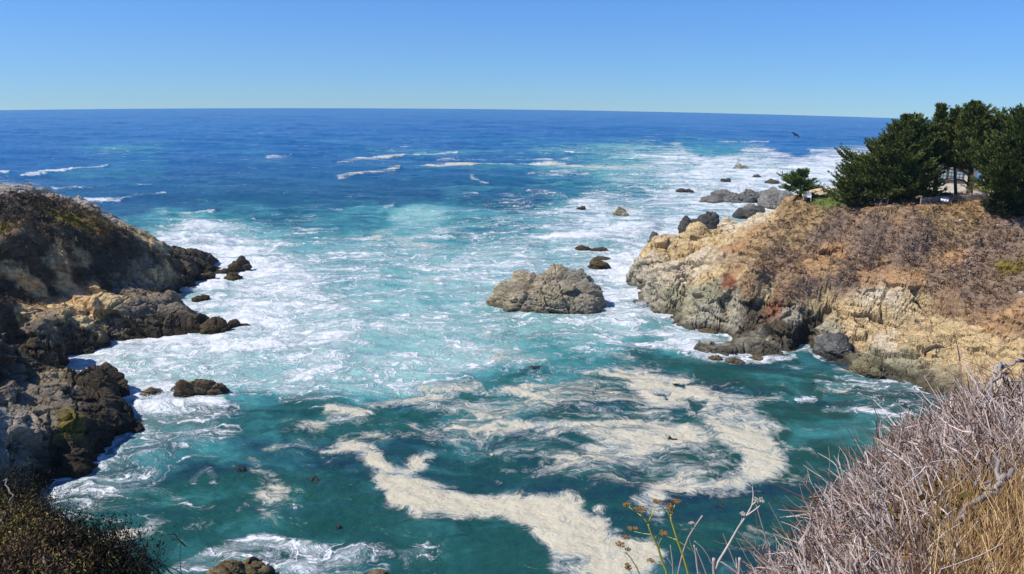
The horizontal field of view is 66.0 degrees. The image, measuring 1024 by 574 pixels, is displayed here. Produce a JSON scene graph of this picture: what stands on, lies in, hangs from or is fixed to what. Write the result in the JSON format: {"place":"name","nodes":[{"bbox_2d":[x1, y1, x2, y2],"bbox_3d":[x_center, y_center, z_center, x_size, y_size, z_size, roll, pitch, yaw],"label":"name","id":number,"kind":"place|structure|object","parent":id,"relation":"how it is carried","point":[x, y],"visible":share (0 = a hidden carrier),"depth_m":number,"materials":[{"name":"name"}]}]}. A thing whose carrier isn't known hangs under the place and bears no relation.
{"place":"outdoors","nodes":[
{"label":"outdoors","id":0,"kind":"place"},
{"bbox_2d":[0,337,144,498],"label":"rocky shore","id":1,"kind":"structure","parent":0,"point":[62,421],"depth_m":67.72,"materials":[{"name":"grey stone"}]},
{"bbox_2d":[0,108,1000,573],"bbox_3d":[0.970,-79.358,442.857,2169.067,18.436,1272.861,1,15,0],"label":"sea","id":2,"kind":"structure","parent":0,"point":[394,394],"depth_m":89.96,"materials":[{"name":"liquid"}]},
{"bbox_2d":[0,184,220,366],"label":"headland","id":3,"kind":"structure","parent":2,"relation":"in","point":[93,317],"depth_m":99.27,"materials":[{"name":"stone"}]},
{"bbox_2d":[0,182,174,325],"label":"hillside scrub","id":4,"kind":"object","parent":3,"relation":"on","point":[23,203],"visible":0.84,"depth_m":103.58,"materials":[{"name":"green plant"}]},
{"bbox_2d":[139,387,162,395],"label":"sea rock","id":5,"kind":"object","parent":2,"relation":"in","point":[150,391],"visible":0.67,"depth_m":79.64,"materials":[{"name":"stone"}]},
{"bbox_2d":[191,294,209,301],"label":"sea rock","id":6,"kind":"object","parent":2,"relation":"in","point":[202,297],"visible":1,"depth_m":113.06,"materials":[{"name":"brown stone"}]},
{"bbox_2d":[173,379,229,397],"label":"sea rock","id":7,"kind":"object","parent":2,"relation":"in","point":[184,388],"visible":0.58,"depth_m":79.40,"materials":[{"name":"stone"}]},
{"bbox_2d":[196,271,215,280],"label":"sea rock","id":8,"kind":"object","parent":2,"relation":"in","point":[206,276],"visible":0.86,"depth_m":124.31,"materials":[{"name":"stone"}]},
{"bbox_2d":[200,316,230,334],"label":"sea rock","id":9,"kind":"object","parent":2,"relation":"in","point":[214,325],"visible":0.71,"depth_m":98.84,"materials":[{"name":"stone"}]},
{"bbox_2d":[224,272,242,280],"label":"sea rock","id":10,"kind":"object","parent":2,"relation":"in","point":[231,276],"visible":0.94,"depth_m":124.59,"materials":[{"name":"stone"}]},
{"bbox_2d":[215,255,252,273],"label":"sea rock","id":11,"kind":"object","parent":2,"relation":"in","point":[240,263],"visible":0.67,"depth_m":129.09,"materials":[{"name":"grey stone"}]},
{"bbox_2d":[227,319,249,327],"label":"sea rock","id":12,"kind":"object","parent":2,"relation":"in","point":[233,323],"visible":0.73,"depth_m":101.06,"materials":[{"name":"stone"}]},
{"bbox_2d":[206,556,274,573],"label":"sea rock","id":13,"kind":"object","parent":2,"relation":"in","point":[252,565],"visible":1,"depth_m":51.14,"materials":[{"name":"brown stone"}]},
{"bbox_2d":[308,476,318,482],"bbox_3d":[-15.929,15.558,63.606,0.784,0.250,1.470,-7,17,-25],"label":"floating kelp","id":14,"kind":"object","parent":2,"relation":"on","point":[314,478],"visible":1,"depth_m":63.60},
{"bbox_2d":[368,569,388,573],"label":"sea rock","id":15,"kind":"object","parent":2,"relation":"in","point":[378,571],"visible":1,"depth_m":51.37,"materials":[{"name":"brown stone"}]},
{"bbox_2d":[111,157,767,406],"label":"sea spray","id":16,"kind":"object","parent":2,"relation":"on","point":[641,303],"visible":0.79,"depth_m":148.82,"materials":[{"name":"white liquid"}]},
{"bbox_2d":[486,263,606,313],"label":"sea rock","id":17,"kind":"object","parent":2,"relation":"in","point":[558,288],"visible":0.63,"depth_m":109.36,"materials":[{"name":"rock"}]},
{"bbox_2d":[576,206,585,209],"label":"sea rock","id":18,"kind":"object","parent":2,"relation":"in","point":[581,208],"visible":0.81,"depth_m":193.66,"materials":[{"name":"grey stone"}]},
{"bbox_2d":[575,245,609,251],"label":"sea rock","id":19,"kind":"object","parent":2,"relation":"in","point":[584,248],"visible":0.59,"depth_m":146.87,"materials":[{"name":"stone"}]},
{"bbox_2d":[587,257,609,269],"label":"sea rock","id":20,"kind":"object","parent":2,"relation":"in","point":[596,263],"visible":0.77,"depth_m":134.35,"materials":[{"name":"brown stone"}]},
{"bbox_2d":[594,256,610,259],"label":"sea rock","id":21,"kind":"object","parent":2,"relation":"in","point":[602,258],"visible":0.81,"depth_m":140.78,"materials":[{"name":"stone"}]},
{"bbox_2d":[612,206,628,215],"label":"sea rock","id":22,"kind":"object","parent":2,"relation":"in","point":[620,211],"visible":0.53,"depth_m":183.35,"materials":[{"name":"beige stone"}]},
{"bbox_2d":[647,231,657,242],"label":"sea rock","id":23,"kind":"object","parent":2,"relation":"in","point":[653,233],"visible":0.04,"depth_m":153.71,"materials":[{"name":"grey stone"}]},
{"bbox_2d":[677,215,690,233],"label":"sea rock","id":24,"kind":"object","parent":2,"relation":"in","point":[685,222],"visible":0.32,"depth_m":164.23,"materials":[{"name":"grey stone"}]},
{"bbox_2d":[676,188,693,192],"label":"sea rock","id":25,"kind":"object","parent":2,"relation":"in","point":[682,190],"visible":0.98,"depth_m":226.60,"materials":[{"name":"grey stone"}]},
{"bbox_2d":[691,211,719,229],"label":"sea rock","id":26,"kind":"object","parent":2,"relation":"in","point":[710,220],"visible":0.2,"depth_m":167.66,"materials":[{"name":"grey stone"}]},
{"bbox_2d":[709,355,722,360],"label":"shore stone","id":27,"kind":"object","parent":2,"relation":"in","point":[717,357],"visible":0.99,"depth_m":91.51,"materials":[{"name":"stone"}]},
{"bbox_2d":[720,178,730,181],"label":"sea rock","id":28,"kind":"object","parent":2,"relation":"in","point":[725,180],"visible":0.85,"depth_m":251.29,"materials":[{"name":"grey stone"}]},
{"bbox_2d":[698,189,755,202],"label":"sea rock","id":29,"kind":"object","parent":2,"relation":"in","point":[720,196],"visible":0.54,"depth_m":204.75,"materials":[{"name":"grey stone"}]},
{"bbox_2d":[725,357,744,363],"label":"shore stone","id":30,"kind":"object","parent":2,"relation":"in","point":[735,360],"visible":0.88,"depth_m":90.61,"materials":[{"name":"brown stone"}]},
{"bbox_2d":[732,163,748,168],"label":"sea rock","id":31,"kind":"object","parent":2,"relation":"in","point":[739,166],"visible":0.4,"depth_m":282.65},
{"bbox_2d":[732,203,765,218],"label":"sea rock","id":32,"kind":"object","parent":2,"relation":"in","point":[747,211],"visible":0.59,"depth_m":185.37,"materials":[{"name":"grey stone"}]},
{"bbox_2d":[743,189,762,201],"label":"sea rock","id":33,"kind":"object","parent":2,"relation":"in","point":[757,194],"visible":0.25,"depth_m":205.98,"materials":[{"name":"grey stone"}]},
{"bbox_2d":[748,354,763,360],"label":"shore stone","id":34,"kind":"object","parent":2,"relation":"in","point":[756,357],"visible":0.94,"depth_m":91.70,"materials":[{"name":"brown stone"}]},
{"bbox_2d":[764,179,779,183],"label":"sea rock","id":35,"kind":"object","parent":2,"relation":"in","point":[770,181],"visible":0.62,"depth_m":247.33,"materials":[{"name":"grey stone"}]},
{"bbox_2d":[757,187,793,209],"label":"sea rock","id":36,"kind":"object","parent":2,"relation":"in","point":[772,198],"visible":0.47,"depth_m":198.14,"materials":[{"name":"grey stone"}]},
{"bbox_2d":[794,187,836,196],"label":"sea rock","id":37,"kind":"object","parent":2,"relation":"in","point":[819,191],"visible":0.05,"depth_m":207.18,"materials":[{"name":"beige stone"}]},
{"bbox_2d":[626,194,1023,402],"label":"headland","id":38,"kind":"structure","parent":2,"relation":"in","point":[692,277],"depth_m":97.19,"materials":[{"name":"beige stone"}]},
{"bbox_2d":[697,328,717,333],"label":"shore stone","id":39,"kind":"object","parent":38,"relation":"on","point":[706,330],"visible":0.85,"depth_m":101.29,"materials":[{"name":"brown stone"}]},
{"bbox_2d":[776,167,824,196],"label":"cypress tree","id":40,"kind":"object","parent":38,"relation":"on","point":[795,180],"visible":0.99,"depth_m":111.12,"materials":[{"name":"green plant"}]},
{"bbox_2d":[803,191,811,200],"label":"garden chair","id":41,"kind":"object","parent":38,"relation":"on","point":[807,196],"visible":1,"depth_m":110.52,"materials":[{"name":"white paint"}]},
{"bbox_2d":[827,179,867,197],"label":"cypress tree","id":42,"kind":"object","parent":38,"relation":"on","point":[836,195],"visible":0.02,"depth_m":110.13,"materials":[{"name":"green plant"}]},
{"bbox_2d":[832,188,872,206],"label":"round bush","id":43,"kind":"object","parent":38,"relation":"on","point":[857,201],"visible":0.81,"depth_m":103.29,"materials":[{"name":"green plant"}]},
{"bbox_2d":[843,195,888,206],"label":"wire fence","id":44,"kind":"object","parent":38,"relation":"on","point":[873,202],"visible":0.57,"depth_m":102.95,"materials":[{"name":"grey metal"}]},
{"bbox_2d":[736,191,1023,386],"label":"hillside scrub","id":45,"kind":"object","parent":38,"relation":"on","point":[771,226],"visible":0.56,"depth_m":97.15,"materials":[{"name":"brown plant"}]},
{"bbox_2d":[820,112,955,201],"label":"cypress tree","id":46,"kind":"object","parent":38,"relation":"on","point":[899,161],"visible":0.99,"depth_m":102.28,"materials":[{"name":"green plant"}]},
{"bbox_2d":[921,102,955,197],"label":"cypress tree","id":47,"kind":"object","parent":38,"relation":"on","point":[940,114],"visible":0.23,"depth_m":104.02,"materials":[{"name":"green plant"}]},
{"bbox_2d":[941,197,948,201],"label":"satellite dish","id":48,"kind":"object","parent":38,"relation":"on","point":[944,199],"visible":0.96,"depth_m":101.39,"materials":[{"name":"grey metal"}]},
{"bbox_2d":[939,192,952,203],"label":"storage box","id":49,"kind":"object","parent":38,"relation":"on","point":[945,194],"visible":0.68,"depth_m":102.69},
{"bbox_2d":[920,192,987,204],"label":"picket fence","id":50,"kind":"object","parent":38,"relation":"on","point":[937,198],"visible":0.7,"depth_m":102.19,"materials":[{"name":"grey wood"}]},
{"bbox_2d":[949,108,958,195],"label":"cypress tree","id":51,"kind":"object","parent":38,"relation":"on","point":[953,113],"visible":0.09,"depth_m":106.38,"materials":[{"name":"green plant"}]},
{"bbox_2d":[930,164,993,195],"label":"house","id":52,"kind":"structure","parent":38,"relation":"on","point":[961,174],"depth_m":116.74,"materials":[{"name":"beige paint"}]},
{"bbox_2d":[939,170,947,179],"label":"window","id":53,"kind":"structure","parent":52,"relation":"in","point":[943,175],"depth_m":117.23,"materials":[{"name":"glass"}]},
{"bbox_2d":[947,168,953,179],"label":"window","id":54,"kind":"structure","parent":52,"relation":"in","point":[950,172],"depth_m":116.80,"materials":[{"name":"glass"}]},
{"bbox_2d":[956,170,963,180],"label":"window","id":55,"kind":"structure","parent":52,"relation":"in","point":[959,173],"depth_m":116.23,"materials":[{"name":"clear glass"}]},
{"bbox_2d":[936,99,1008,199],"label":"cypress tree","id":56,"kind":"object","parent":38,"relation":"on","point":[976,119],"visible":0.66,"depth_m":100.27,"materials":[{"name":"green plant"}]},
{"bbox_2d":[955,103,1023,216],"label":"cypress tree","id":57,"kind":"object","parent":38,"relation":"on","point":[1001,170],"visible":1,"depth_m":92.94,"materials":[{"name":"green plant"}]},
{"bbox_2d":[979,192,1023,217],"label":"bush","id":58,"kind":"object","parent":38,"relation":"on","point":[1003,205],"visible":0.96,"depth_m":94.64,"materials":[{"name":"green plant"}]},
{"bbox_2d":[812,332,852,360],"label":"sea rock","id":59,"kind":"object","parent":2,"relation":"in","point":[835,346],"visible":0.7,"depth_m":92.30,"materials":[{"name":"grey stone"}]},
{"bbox_2d":[848,356,884,379],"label":"sea rock","id":60,"kind":"object","parent":2,"relation":"in","point":[867,366],"visible":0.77,"depth_m":87.28,"materials":[{"name":"beige stone"}]},
{"bbox_2d":[0,0,1023,118],"label":"sky","id":61,"kind":"structure","parent":0,"point":[845,58],"materials":[{"name":"blue"}]},
{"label":"ground","id":62,"kind":"structure","parent":0,"visible":0},
{"bbox_2d":[0,456,90,527],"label":"dark shrub","id":63,"kind":"object","parent":62,"relation":"on","point":[12,489],"visible":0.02,"depth_m":5.39,"materials":[{"name":"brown plant"}]},
{"bbox_2d":[0,479,160,573],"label":"weed clump","id":64,"kind":"object","parent":62,"relation":"on","point":[13,558],"visible":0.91,"depth_m":3.80,"materials":[{"name":"green plant"}]},
{"bbox_2d":[2,478,14,519],"bbox_3d":[-3.036,1.271,4.739,0.067,0.144,0.816,-8,18,-30],"label":"dead twig","id":65,"kind":"object","parent":64,"relation":"on","point":[6,480],"visible":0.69,"depth_m":4.88,"materials":[{"name":"grey wood"}]},
{"bbox_2d":[34,553,61,572],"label":"dead twig","id":66,"kind":"object","parent":64,"relation":"attached to","point":[48,560],"visible":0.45,"depth_m":3.59,"materials":[{"name":"grey plant"}]},
{"bbox_2d":[1,477,168,573],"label":"dark shrub","id":67,"kind":"object","parent":62,"relation":"on","point":[98,524],"visible":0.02,"depth_m":4.63,"materials":[{"name":"green plant"}]},
{"bbox_2d":[4,502,185,573],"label":"dark shrub","id":68,"kind":"object","parent":62,"relation":"on","point":[131,566],"visible":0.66,"depth_m":3.96,"materials":[{"name":"green plant"}]},
{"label":"ground","id":69,"kind":"structure","parent":0,"visible":0},
{"bbox_2d":[615,535,639,573],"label":"fennel stalk","id":70,"kind":"object","parent":69,"relation":"on","point":[622,544],"visible":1,"depth_m":3.49,"materials":[{"name":"brown plant"}]},
{"bbox_2d":[623,498,667,573],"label":"fennel stalk","id":71,"kind":"object","parent":69,"relation":"on","point":[651,560],"visible":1,"depth_m":3.44,"materials":[{"name":"plant"}]},
{"bbox_2d":[659,498,691,573],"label":"fennel stalk","id":72,"kind":"object","parent":69,"relation":"on","point":[675,501],"visible":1,"depth_m":3.41,"materials":[{"name":"plant"}]},
{"bbox_2d":[677,515,702,573],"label":"dry stalk","id":73,"kind":"object","parent":69,"relation":"on","point":[691,523],"visible":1,"depth_m":3.41,"materials":[{"name":"grey plant"}]},
{"bbox_2d":[667,541,740,573],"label":"dry stalk","id":74,"kind":"object","parent":69,"relation":"on","point":[723,563],"visible":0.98,"depth_m":3.41,"materials":[{"name":"grey plant"}]},
{"bbox_2d":[715,486,764,570],"bbox_3d":[0.967,1.033,3.344,0.175,0.402,0.061,8,17,24],"label":"dry stalk","id":75,"kind":"object","parent":69,"relation":"on","point":[743,513],"visible":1,"depth_m":3.31,"materials":[{"name":"grey plant"}]},
{"bbox_2d":[723,446,1004,573],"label":"dry shrub","id":76,"kind":"object","parent":69,"relation":"on","point":[830,546],"visible":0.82,"depth_m":3.24,"materials":[{"name":"grey plant"}]},
{"bbox_2d":[745,332,1023,566],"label":"dry shrub","id":77,"kind":"object","parent":69,"relation":"on","point":[920,440],"visible":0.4,"depth_m":4.60,"materials":[{"name":"grey plant"}]},
{"bbox_2d":[969,353,1023,432],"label":"dead branch","id":78,"kind":"object","parent":77,"relation":"on","point":[1001,365],"visible":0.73,"depth_m":5.46,"materials":[{"name":"grey plant"}]},
{"bbox_2d":[851,445,1005,573],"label":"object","id":79,"kind":"object","parent":69,"relation":"on","point":[922,496],"visible":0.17,"depth_m":3.30,"materials":[{"name":"plant"}]},
{"bbox_2d":[865,410,1023,573],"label":"dry grass","id":80,"kind":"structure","parent":69,"relation":"on","point":[1007,531],"depth_m":2.70,"materials":[{"name":"beige plant"}]},
{"bbox_2d":[957,455,1014,521],"bbox_3d":[1.974,0.824,3.256,0.109,0.081,0.712,13,20,39],"label":"dead branch","id":81,"kind":"object","parent":80,"relation":"on","point":[998,476],"visible":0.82,"depth_m":3.25,"materials":[{"name":"grey wood"}]}
]}

